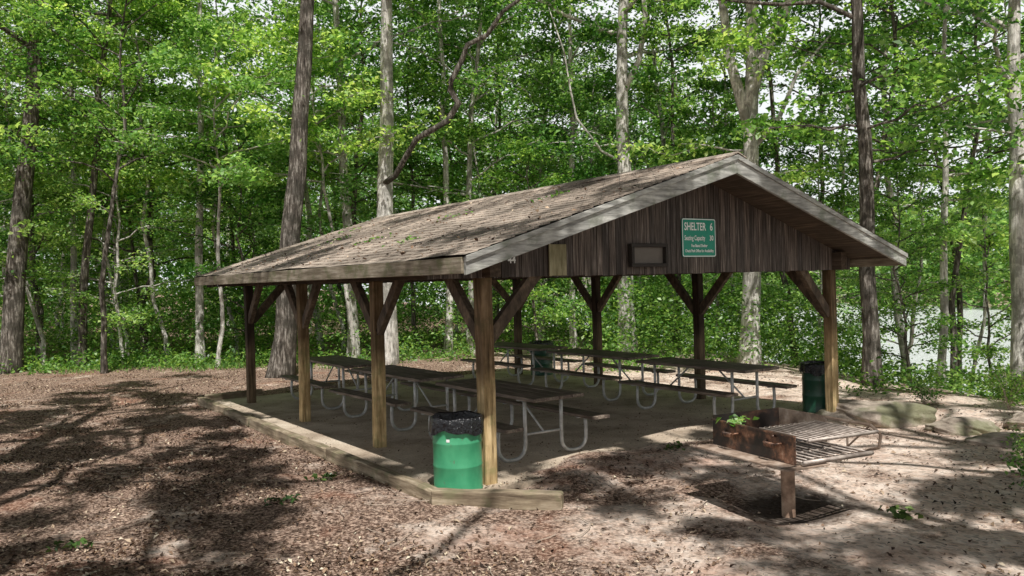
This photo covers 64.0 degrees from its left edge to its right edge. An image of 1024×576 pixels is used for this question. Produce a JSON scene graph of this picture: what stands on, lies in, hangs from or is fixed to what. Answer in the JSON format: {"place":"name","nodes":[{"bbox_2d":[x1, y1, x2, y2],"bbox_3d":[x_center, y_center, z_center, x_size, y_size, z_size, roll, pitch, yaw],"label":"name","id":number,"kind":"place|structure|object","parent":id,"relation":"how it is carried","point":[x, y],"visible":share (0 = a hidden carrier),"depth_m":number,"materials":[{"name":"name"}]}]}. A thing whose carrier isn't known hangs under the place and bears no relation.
{"place":"outdoors","nodes":[
{"label":"outdoors","id":0,"kind":"place"},
{"bbox_2d":[0,262,1023,575],"bbox_3d":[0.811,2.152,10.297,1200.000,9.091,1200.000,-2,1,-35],"label":"ground","id":1,"kind":"structure","parent":0,"point":[794,542],"depth_m":7.98,"materials":[{"name":"soil"}]},
{"bbox_2d":[0,0,80,364],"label":"slim tree","id":2,"kind":"object","parent":1,"relation":"on","point":[10,182],"visible":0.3,"depth_m":23.78,"materials":[{"name":"green plant"}]},
{"bbox_2d":[0,0,101,177],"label":"young tree","id":3,"kind":"object","parent":1,"relation":"on","point":[52,53],"visible":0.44,"depth_m":22.35,"materials":[{"name":"green plant"}]},
{"bbox_2d":[0,92,110,310],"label":"young tree","id":4,"kind":"object","parent":1,"relation":"on","point":[58,213],"visible":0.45,"depth_m":23.85,"materials":[{"name":"green plant"}]},
{"bbox_2d":[0,0,157,358],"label":"young tree","id":5,"kind":"object","parent":1,"relation":"on","point":[31,229],"visible":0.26,"depth_m":24.39,"materials":[{"name":"green plant"}]},
{"bbox_2d":[0,71,163,344],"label":"young tree","id":6,"kind":"object","parent":1,"relation":"on","point":[92,273],"visible":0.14,"depth_m":32.03,"materials":[{"name":"green plant"}]},
{"bbox_2d":[2,0,178,357],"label":"slim tree","id":7,"kind":"object","parent":1,"relation":"on","point":[113,44],"visible":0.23,"depth_m":25.41,"materials":[{"name":"green plant"}]},
{"bbox_2d":[0,88,193,327],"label":"young tree","id":8,"kind":"object","parent":1,"relation":"on","point":[111,258],"visible":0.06,"depth_m":35.34,"materials":[{"name":"green plant"}]},
{"bbox_2d":[0,116,194,347],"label":"young tree","id":9,"kind":"object","parent":1,"relation":"on","point":[106,284],"visible":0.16,"depth_m":30.95,"materials":[{"name":"green plant"}]},
{"bbox_2d":[1,0,197,362],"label":"slim tree","id":10,"kind":"object","parent":1,"relation":"on","point":[73,267],"visible":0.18,"depth_m":25.15,"materials":[{"name":"green plant"}]},
{"bbox_2d":[8,0,192,367],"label":"oak tree","id":11,"kind":"object","parent":1,"relation":"on","point":[84,280],"visible":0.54,"depth_m":23.42,"materials":[{"name":"green plant"}]},
{"bbox_2d":[9,38,193,335],"bbox_3d":[-17.735,-4.516,36.947,8.985,14.364,8.262,-2,0,-11],"label":"young tree","id":12,"kind":"object","parent":1,"relation":"on","point":[176,197],"visible":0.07,"depth_m":36.73,"materials":[{"name":"green plant"}]},
{"bbox_2d":[0,0,208,373],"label":"oak tree","id":13,"kind":"object","parent":1,"relation":"on","point":[12,332],"visible":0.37,"depth_m":22.57,"materials":[{"name":"green plant"}]},
{"bbox_2d":[1,3,226,348],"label":"young tree","id":14,"kind":"object","parent":1,"relation":"on","point":[114,234],"visible":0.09,"depth_m":29.58,"materials":[{"name":"green plant"}]},
{"bbox_2d":[47,0,183,347],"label":"slim tree","id":15,"kind":"object","parent":1,"relation":"on","point":[136,281],"visible":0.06,"depth_m":29.59,"materials":[{"name":"green plant"}]},
{"bbox_2d":[53,174,179,318],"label":"young tree","id":16,"kind":"object","parent":1,"relation":"on","point":[121,252],"visible":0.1,"depth_m":33.63,"materials":[{"name":"green plant"}]},
{"bbox_2d":[0,0,252,373],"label":"young tree","id":17,"kind":"object","parent":1,"relation":"on","point":[138,70],"visible":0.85,"depth_m":21.40,"materials":[{"name":"green plant"}]},
{"bbox_2d":[27,90,226,363],"bbox_3d":[-11.367,-1.646,23.946,5.673,8.428,5.574,-1,0,27],"label":"young tree","id":18,"kind":"object","parent":1,"relation":"on","point":[82,199],"visible":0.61,"depth_m":23.35,"materials":[{"name":"green plant"}]},
{"bbox_2d":[12,0,247,362],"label":"slim tree","id":19,"kind":"object","parent":1,"relation":"on","point":[100,72],"visible":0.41,"depth_m":23.50,"materials":[{"name":"green plant"}]},
{"bbox_2d":[0,0,281,357],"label":"young tree","id":20,"kind":"object","parent":1,"relation":"on","point":[150,213],"visible":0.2,"depth_m":24.39,"materials":[{"name":"green plant"}]},
{"bbox_2d":[74,0,299,365],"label":"hardwood tree","id":21,"kind":"object","parent":1,"relation":"on","point":[199,311],"visible":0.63,"depth_m":23.42,"materials":[{"name":"green plant"}]},
{"bbox_2d":[98,0,280,356],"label":"slim tree","id":22,"kind":"object","parent":1,"relation":"on","point":[235,61],"visible":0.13,"depth_m":25.52,"materials":[{"name":"green plant"}]},
{"bbox_2d":[68,12,351,367],"bbox_3d":[-7.934,-2.284,21.849,7.010,9.631,6.551,-2,0,-25],"label":"young tree","id":23,"kind":"object","parent":1,"relation":"on","point":[161,55],"visible":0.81,"depth_m":21.21,"materials":[{"name":"green plant"}]},
{"bbox_2d":[137,0,284,346],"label":"slim tree","id":24,"kind":"object","parent":1,"relation":"on","point":[220,58],"visible":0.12,"depth_m":29.62,"materials":[{"name":"green plant"}]},
{"bbox_2d":[155,97,281,330],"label":"young tree","id":25,"kind":"object","parent":1,"relation":"on","point":[248,255],"visible":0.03,"depth_m":42.07,"materials":[{"name":"green plant"}]},
{"bbox_2d":[118,111,319,339],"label":"young tree","id":26,"kind":"object","parent":1,"relation":"on","point":[240,135],"visible":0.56,"depth_m":23.13,"materials":[{"name":"green plant"}]},
{"bbox_2d":[198,397,251,425],"bbox_3d":[-4.987,2.146,14.184,0.139,0.211,3.190,-2,1,-34],"label":"landscape timber","id":27,"kind":"object","parent":1,"relation":"on","point":[212,405],"visible":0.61,"depth_m":14.03,"materials":[{"name":"brown wood"}]},
{"bbox_2d":[24,349,431,374],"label":"grass","id":28,"kind":"structure","parent":1,"relation":"on","point":[226,365],"depth_m":22.58,"materials":[{"name":"green plant"}]},
{"bbox_2d":[185,140,339,327],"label":"young tree","id":29,"kind":"object","parent":1,"relation":"on","point":[222,248],"visible":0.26,"depth_m":27.29,"materials":[{"name":"green plant"}]},
{"bbox_2d":[204,0,370,349],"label":"slim tree","id":30,"kind":"object","parent":1,"relation":"on","point":[308,207],"visible":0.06,"depth_m":27.87,"materials":[{"name":"green plant"}]},
{"bbox_2d":[248,417,329,459],"bbox_3d":[-3.182,2.116,11.541,0.140,0.218,3.190,-2,1,-35],"label":"landscape timber","id":31,"kind":"object","parent":1,"relation":"on","point":[283,435],"visible":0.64,"depth_m":11.34,"materials":[{"name":"brown wood"}]},
{"bbox_2d":[265,0,313,377],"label":"oak tree","id":32,"kind":"object","parent":1,"relation":"on","point":[282,358],"visible":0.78,"depth_m":19.83,"materials":[{"name":"brown plant"}]},
{"bbox_2d":[222,0,399,352],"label":"slim tree","id":33,"kind":"object","parent":1,"relation":"on","point":[296,9],"visible":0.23,"depth_m":25.79,"materials":[{"name":"green plant"}]},
{"bbox_2d":[181,16,456,357],"bbox_3d":[-5.469,-2.558,23.037,6.849,10.069,7.329,-2,0,-17],"label":"young tree","id":34,"kind":"object","parent":1,"relation":"on","point":[365,92],"visible":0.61,"depth_m":21.54,"materials":[{"name":"green plant"}]},
{"bbox_2d":[243,64,436,342],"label":"young tree","id":35,"kind":"object","parent":1,"relation":"on","point":[310,191],"visible":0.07,"depth_m":30.04,"materials":[{"name":"green plant"}]},
{"bbox_2d":[232,0,498,240],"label":"young tree","id":36,"kind":"object","parent":1,"relation":"on","point":[353,202],"visible":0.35,"depth_m":24.10,"materials":[{"name":"green plant"}]},
{"bbox_2d":[244,0,498,356],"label":"hardwood tree","id":37,"kind":"object","parent":1,"relation":"on","point":[347,220],"visible":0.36,"depth_m":23.89,"materials":[{"name":"green plant"}]},
{"bbox_2d":[304,85,441,227],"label":"young tree","id":38,"kind":"object","parent":1,"relation":"on","point":[378,126],"visible":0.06,"depth_m":36.36,"materials":[{"name":"green plant"}]},
{"bbox_2d":[325,447,437,502],"bbox_3d":[-1.502,2.085,9.098,0.138,0.228,2.720,-2,1,-34],"label":"landscape timber","id":39,"kind":"object","parent":1,"relation":"on","point":[415,488],"visible":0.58,"depth_m":8.91,"materials":[{"name":"brown wood"}]},
{"bbox_2d":[303,67,474,283],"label":"young tree","id":40,"kind":"object","parent":1,"relation":"on","point":[335,211],"visible":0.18,"depth_m":27.11,"materials":[{"name":"green plant"}]},
{"bbox_2d":[0,0,806,355],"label":"wood","id":41,"kind":"object","parent":1,"relation":"on","point":[172,272],"visible":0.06,"depth_m":48.26,"materials":[{"name":"green plant"}]},
{"bbox_2d":[346,0,502,349],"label":"slim tree","id":42,"kind":"object","parent":1,"relation":"on","point":[413,165],"visible":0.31,"depth_m":26.93,"materials":[{"name":"green plant"}]},
{"bbox_2d":[369,0,498,345],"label":"slim tree","id":43,"kind":"object","parent":1,"relation":"on","point":[449,149],"visible":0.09,"depth_m":28.44,"materials":[{"name":"green plant"}]},
{"bbox_2d":[377,0,520,364],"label":"hardwood tree","id":44,"kind":"object","parent":1,"relation":"on","point":[386,176],"visible":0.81,"depth_m":21.80,"materials":[{"name":"grey plant"}]},
{"bbox_2d":[319,0,611,353],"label":"young tree","id":45,"kind":"object","parent":1,"relation":"on","point":[473,83],"visible":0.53,"depth_m":24.19,"materials":[{"name":"green plant"}]},
{"bbox_2d":[401,0,529,203],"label":"slim tree","id":46,"kind":"object","parent":1,"relation":"on","point":[499,56],"visible":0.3,"depth_m":25.33,"materials":[{"name":"green plant"}]},
{"bbox_2d":[357,0,574,354],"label":"slim tree","id":47,"kind":"object","parent":1,"relation":"on","point":[447,180],"visible":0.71,"depth_m":24.48,"materials":[{"name":"green plant"}]},
{"bbox_2d":[394,0,589,315],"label":"young tree","id":48,"kind":"object","parent":1,"relation":"on","point":[496,118],"visible":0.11,"depth_m":32.27,"materials":[{"name":"green plant"}]},
{"bbox_2d":[393,11,595,340],"bbox_3d":[-0.423,-3.532,27.938,7.490,11.577,8.406,-2,1,-38],"label":"young tree","id":49,"kind":"object","parent":1,"relation":"on","point":[504,35],"visible":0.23,"depth_m":26.95,"materials":[{"name":"green plant"}]},
{"bbox_2d":[431,488,563,509],"bbox_3d":[-0.145,2.064,7.844,1.273,0.259,0.144,-1,0,11],"label":"landscape timber","id":50,"kind":"object","parent":1,"relation":"on","point":[517,499],"visible":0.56,"depth_m":7.78,"materials":[{"name":"brown wood"}]},
{"bbox_2d":[0,275,1023,402],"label":"undergrowth","id":51,"kind":"object","parent":1,"relation":"on","point":[657,320],"visible":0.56,"depth_m":23.27,"materials":[{"name":"green plant"}]},
{"bbox_2d":[0,382,1023,575],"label":"twigs","id":52,"kind":"object","parent":1,"relation":"on","point":[561,508],"visible":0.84,"depth_m":7.82,"materials":[{"name":"wood"}]},
{"bbox_2d":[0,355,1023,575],"bbox_3d":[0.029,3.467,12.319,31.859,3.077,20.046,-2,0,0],"label":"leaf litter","id":53,"kind":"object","parent":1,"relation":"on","point":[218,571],"visible":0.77,"depth_m":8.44,"materials":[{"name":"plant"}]},
{"bbox_2d":[397,0,657,340],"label":"young tree","id":54,"kind":"object","parent":1,"relation":"on","point":[497,135],"visible":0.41,"depth_m":24.65,"materials":[{"name":"green plant"}]},
{"bbox_2d":[471,137,583,339],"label":"young tree","id":55,"kind":"object","parent":1,"relation":"on","point":[524,150],"visible":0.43,"depth_m":22.98,"materials":[{"name":"green plant"}]},
{"bbox_2d":[441,0,640,348],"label":"slim tree","id":56,"kind":"object","parent":1,"relation":"on","point":[592,173],"visible":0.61,"depth_m":24.11,"materials":[{"name":"green plant"}]},
{"bbox_2d":[465,44,638,326],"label":"young tree","id":57,"kind":"object","parent":1,"relation":"on","point":[507,122],"visible":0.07,"depth_m":37.33,"materials":[{"name":"green plant"}]},
{"bbox_2d":[507,0,616,314],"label":"slim tree","id":58,"kind":"object","parent":1,"relation":"on","point":[543,68],"visible":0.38,"depth_m":24.71,"materials":[{"name":"green plant"}]},
{"bbox_2d":[428,0,714,352],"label":"hardwood tree","id":59,"kind":"object","parent":1,"relation":"on","point":[624,80],"visible":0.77,"depth_m":22.81,"materials":[{"name":"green plant"}]},
{"bbox_2d":[495,26,695,336],"bbox_3d":[2.599,-3.848,30.424,7.519,12.020,6.913,-2,0,-27],"label":"young tree","id":60,"kind":"object","parent":1,"relation":"on","point":[576,121],"visible":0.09,"depth_m":29.97,"materials":[{"name":"green plant"}]},
{"bbox_2d":[520,70,683,315],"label":"young tree","id":61,"kind":"object","parent":1,"relation":"on","point":[605,122],"visible":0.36,"depth_m":24.17,"materials":[{"name":"green plant"}]},
{"bbox_2d":[533,69,726,340],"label":"young tree","id":62,"kind":"object","parent":1,"relation":"on","point":[654,124],"visible":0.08,"depth_m":30.06,"materials":[{"name":"green plant"}]},
{"bbox_2d":[578,0,736,349],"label":"slim tree","id":63,"kind":"object","parent":1,"relation":"on","point":[674,146],"visible":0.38,"depth_m":24.24,"materials":[{"name":"green plant"}]},
{"bbox_2d":[523,0,815,347],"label":"young tree","id":64,"kind":"object","parent":1,"relation":"on","point":[663,127],"visible":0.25,"depth_m":24.41,"materials":[{"name":"green plant"}]},
{"bbox_2d":[628,0,730,280],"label":"slim tree","id":65,"kind":"object","parent":1,"relation":"on","point":[716,72],"visible":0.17,"depth_m":28.46,"materials":[{"name":"green plant"}]},
{"bbox_2d":[631,73,781,283],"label":"young tree","id":66,"kind":"object","parent":1,"relation":"on","point":[694,98],"visible":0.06,"depth_m":34.06,"materials":[{"name":"green plant"}]},
{"bbox_2d":[600,0,858,364],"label":"hardwood tree","id":67,"kind":"object","parent":1,"relation":"on","point":[746,100],"visible":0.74,"depth_m":19.85,"materials":[{"name":"green plant"}]},
{"bbox_2d":[659,0,802,354],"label":"slim tree","id":68,"kind":"object","parent":1,"relation":"on","point":[687,131],"visible":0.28,"depth_m":24.10,"materials":[{"name":"green plant"}]},
{"bbox_2d":[656,76,822,318],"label":"young tree","id":69,"kind":"object","parent":1,"relation":"on","point":[689,112],"visible":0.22,"depth_m":24.58,"materials":[{"name":"green plant"}]},
{"bbox_2d":[678,0,871,365],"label":"slim tree","id":70,"kind":"object","parent":1,"relation":"on","point":[772,107],"visible":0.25,"depth_m":22.95,"materials":[{"name":"green plant"}]},
{"bbox_2d":[696,408,882,517],"bbox_3d":[2.503,1.779,7.480,1.030,1.138,1.274,-2,0,-25],"label":"park grill","id":71,"kind":"object","parent":1,"relation":"on","point":[787,438],"visible":0.98,"depth_m":7.40,"materials":[{"name":"brown metal"}]},
{"bbox_2d":[618,0,1023,386],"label":"oak tree","id":72,"kind":"object","parent":1,"relation":"on","point":[865,154],"visible":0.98,"depth_m":15.82,"materials":[{"name":"green plant"}]},
{"bbox_2d":[725,110,918,360],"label":"young tree","id":73,"kind":"object","parent":1,"relation":"on","point":[802,160],"visible":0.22,"depth_m":22.25,"materials":[{"name":"green plant"}]},
{"bbox_2d":[655,0,992,294],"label":"young tree","id":74,"kind":"object","parent":1,"relation":"on","point":[790,143],"visible":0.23,"depth_m":23.19,"materials":[{"name":"green plant"}]},
{"bbox_2d":[651,188,1010,309],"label":"shore wood","id":75,"kind":"object","parent":1,"relation":"on","point":[968,300],"visible":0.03,"depth_m":144.03,"materials":[{"name":"green plant"}]},
{"bbox_2d":[723,34,939,343],"bbox_3d":[9.795,-2.282,23.845,7.185,10.540,7.497,-2,0,-20],"label":"young tree","id":76,"kind":"object","parent":1,"relation":"on","point":[830,159],"visible":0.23,"depth_m":23.36,"materials":[{"name":"green plant"}]},
{"bbox_2d":[694,0,1023,214],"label":"young tree","id":77,"kind":"object","parent":1,"relation":"on","point":[964,80],"visible":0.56,"depth_m":18.26,"materials":[{"name":"green plant"}]},
{"bbox_2d":[766,0,962,379],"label":"slim tree","id":78,"kind":"object","parent":1,"relation":"on","point":[897,317],"visible":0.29,"depth_m":22.16,"materials":[{"name":"green plant"}]},
{"bbox_2d":[815,399,936,428],"bbox_3d":[5.224,1.894,11.899,1.598,0.502,1.092,-1,1,42],"label":"boulder","id":79,"kind":"object","parent":1,"relation":"on","point":[889,414],"visible":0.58,"depth_m":11.54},
{"bbox_2d":[766,0,1023,401],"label":"hardwood tree","id":80,"kind":"object","parent":1,"relation":"on","point":[1012,27],"visible":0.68,"depth_m":16.89,"materials":[{"name":"green plant"}]},
{"bbox_2d":[768,0,1023,390],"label":"young tree","id":81,"kind":"object","parent":1,"relation":"on","point":[1002,46],"visible":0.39,"depth_m":20.20,"materials":[{"name":"green plant"}]},
{"bbox_2d":[816,160,985,383],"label":"young tree","id":82,"kind":"object","parent":1,"relation":"on","point":[918,252],"visible":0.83,"depth_m":16.35,"materials":[{"name":"green plant"}]},
{"bbox_2d":[782,0,1023,391],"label":"young tree","id":83,"kind":"object","parent":1,"relation":"on","point":[969,42],"visible":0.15,"depth_m":23.60,"materials":[{"name":"green plant"}]},
{"bbox_2d":[796,0,1023,388],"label":"hardwood tree","id":84,"kind":"object","parent":1,"relation":"on","point":[986,172],"visible":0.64,"depth_m":17.91,"materials":[{"name":"green plant"}]},
{"bbox_2d":[812,100,1010,382],"bbox_3d":[13.207,-1.037,25.899,6.990,10.254,7.293,-2,0,-29],"label":"young tree","id":85,"kind":"object","parent":1,"relation":"on","point":[912,315],"visible":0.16,"depth_m":25.54,"materials":[{"name":"green plant"}]},
{"bbox_2d":[907,374,946,404],"bbox_3d":[6.666,1.635,13.209,0.626,0.522,0.589,-1,0,28],"label":"shrub","id":86,"kind":"object","parent":1,"relation":"on","point":[922,392],"visible":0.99,"depth_m":13.18,"materials":[{"name":"green plant"}]},
{"bbox_2d":[883,186,1011,396],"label":"young tree","id":87,"kind":"object","parent":1,"relation":"on","point":[988,349],"visible":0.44,"depth_m":21.10,"materials":[{"name":"green plant"}]},
{"bbox_2d":[924,416,999,435],"bbox_3d":[6.094,1.909,11.029,0.966,0.340,0.659,-2,0,-6],"label":"boulder","id":88,"kind":"object","parent":1,"relation":"on","point":[961,426],"visible":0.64,"depth_m":10.81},
{"bbox_2d":[914,0,1023,391],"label":"slim tree","id":89,"kind":"object","parent":1,"relation":"on","point":[1005,238],"visible":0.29,"depth_m":21.99,"materials":[{"name":"green plant"}]},
{"bbox_2d":[964,432,1023,447],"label":"boulder","id":90,"kind":"object","parent":1,"relation":"on","point":[993,439],"visible":0.56,"depth_m":10.06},
{"bbox_2d":[973,358,1023,409],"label":"shrub","id":91,"kind":"object","parent":1,"relation":"on","point":[1012,392],"visible":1,"depth_m":12.63,"materials":[{"name":"green plant"}]},
{"bbox_2d":[0,0,1023,295],"label":"sky","id":92,"kind":"structure","parent":0,"point":[701,18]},
{"bbox_2d":[214,370,836,489],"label":"pavement","id":93,"kind":"structure","parent":0,"point":[344,432],"depth_m":12.28,"materials":[{"name":"concrete"}]},
{"bbox_2d":[280,355,406,409],"bbox_3d":[-3.100,1.687,14.865,1.543,0.758,2.260,-2,1,-33],"label":"picnic table","id":94,"kind":"object","parent":93,"relation":"on","point":[342,362],"visible":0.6,"depth_m":14.54,"materials":[{"name":"brown wood"}]},
{"bbox_2d":[328,365,476,430],"bbox_3d":[-1.650,1.665,12.645,1.543,0.758,2.260,-2,1,-36],"label":"picnic table","id":95,"kind":"object","parent":93,"relation":"on","point":[416,378],"visible":0.8,"depth_m":12.36,"materials":[{"name":"brown wood"}]},
{"bbox_2d":[429,410,483,488],"bbox_3d":[-0.551,1.668,8.374,0.574,0.758,0.569,-1,1,32],"label":"trash can","id":96,"kind":"object","parent":93,"relation":"on","point":[457,450],"visible":0.91,"depth_m":8.16,"materials":[{"name":"green paint"}]},
{"bbox_2d":[410,378,609,462],"bbox_3d":[-0.083,1.640,10.434,1.543,0.758,2.260,-2,1,-35],"label":"picnic table","id":97,"kind":"object","parent":93,"relation":"on","point":[526,397],"visible":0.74,"depth_m":10.04,"materials":[{"name":"brown wood"}]},
{"bbox_2d":[460,342,581,384],"bbox_3d":[0.171,1.582,17.269,1.543,0.758,2.260,-2,1,-37],"label":"picnic table","id":98,"kind":"object","parent":93,"relation":"on","point":[509,346],"visible":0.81,"depth_m":16.92,"materials":[{"name":"brown wood"}]},
{"bbox_2d":[529,340,553,375],"bbox_3d":[0.665,1.566,18.430,0.567,0.758,0.566,-2,0,-10],"label":"trash can","id":99,"kind":"object","parent":93,"relation":"on","point":[546,363],"visible":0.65,"depth_m":18.21,"materials":[{"name":"green paint"}]},
{"bbox_2d":[194,151,907,484],"bbox_3d":[-0.144,0.251,13.327,7.310,3.565,9.560,-2,1,-35],"label":"picnic shelter","id":100,"kind":"object","parent":93,"relation":"on","point":[766,221],"visible":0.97,"depth_m":10.49,"materials":[{"name":"wood"}]},
{"bbox_2d":[214,161,691,271],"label":"dry leaves","id":101,"kind":"object","parent":100,"relation":"on","point":[476,239],"visible":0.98,"depth_m":11.02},
{"bbox_2d":[628,243,668,266],"bbox_3d":[1.624,-0.389,9.724,0.600,0.275,0.065,-2,1,-35],"label":"notice frame","id":102,"kind":"object","parent":100,"relation":"attached to","point":[648,255],"visible":1,"depth_m":9.73,"materials":[{"name":"brown wood"}]},
{"bbox_2d":[681,218,715,256],"bbox_3d":[2.343,-0.629,10.274,0.610,0.480,0.015,-2,1,-35],"label":"shelter sign","id":103,"kind":"object","parent":100,"relation":"attached to","point":[698,237],"visible":1,"depth_m":10.26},
{"bbox_2d":[530,348,675,400],"bbox_3d":[1.625,1.560,14.992,1.543,0.758,2.260,-2,1,-35],"label":"picnic table","id":104,"kind":"object","parent":93,"relation":"on","point":[619,356],"visible":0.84,"depth_m":14.72,"materials":[{"name":"brown wood"}]},
{"bbox_2d":[618,357,796,414],"bbox_3d":[2.975,1.542,12.690,1.543,0.758,2.260,-2,1,-34],"label":"picnic table","id":105,"kind":"object","parent":93,"relation":"on","point":[731,368],"visible":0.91,"depth_m":12.41,"materials":[{"name":"brown wood"}]},
{"bbox_2d":[799,360,838,412],"bbox_3d":[4.701,1.503,12.532,0.572,0.758,0.574,-1,1,36],"label":"trash can","id":106,"kind":"object","parent":93,"relation":"on","point":[813,386],"visible":0.67,"depth_m":12.34,"materials":[{"name":"green paint"}]},
{"bbox_2d":[409,293,1010,395],"bbox_3d":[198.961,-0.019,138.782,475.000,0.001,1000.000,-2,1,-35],"label":"water","id":107,"kind":"structure","parent":0,"point":[972,314],"depth_m":75.96,"materials":[{"name":"white liquid"}]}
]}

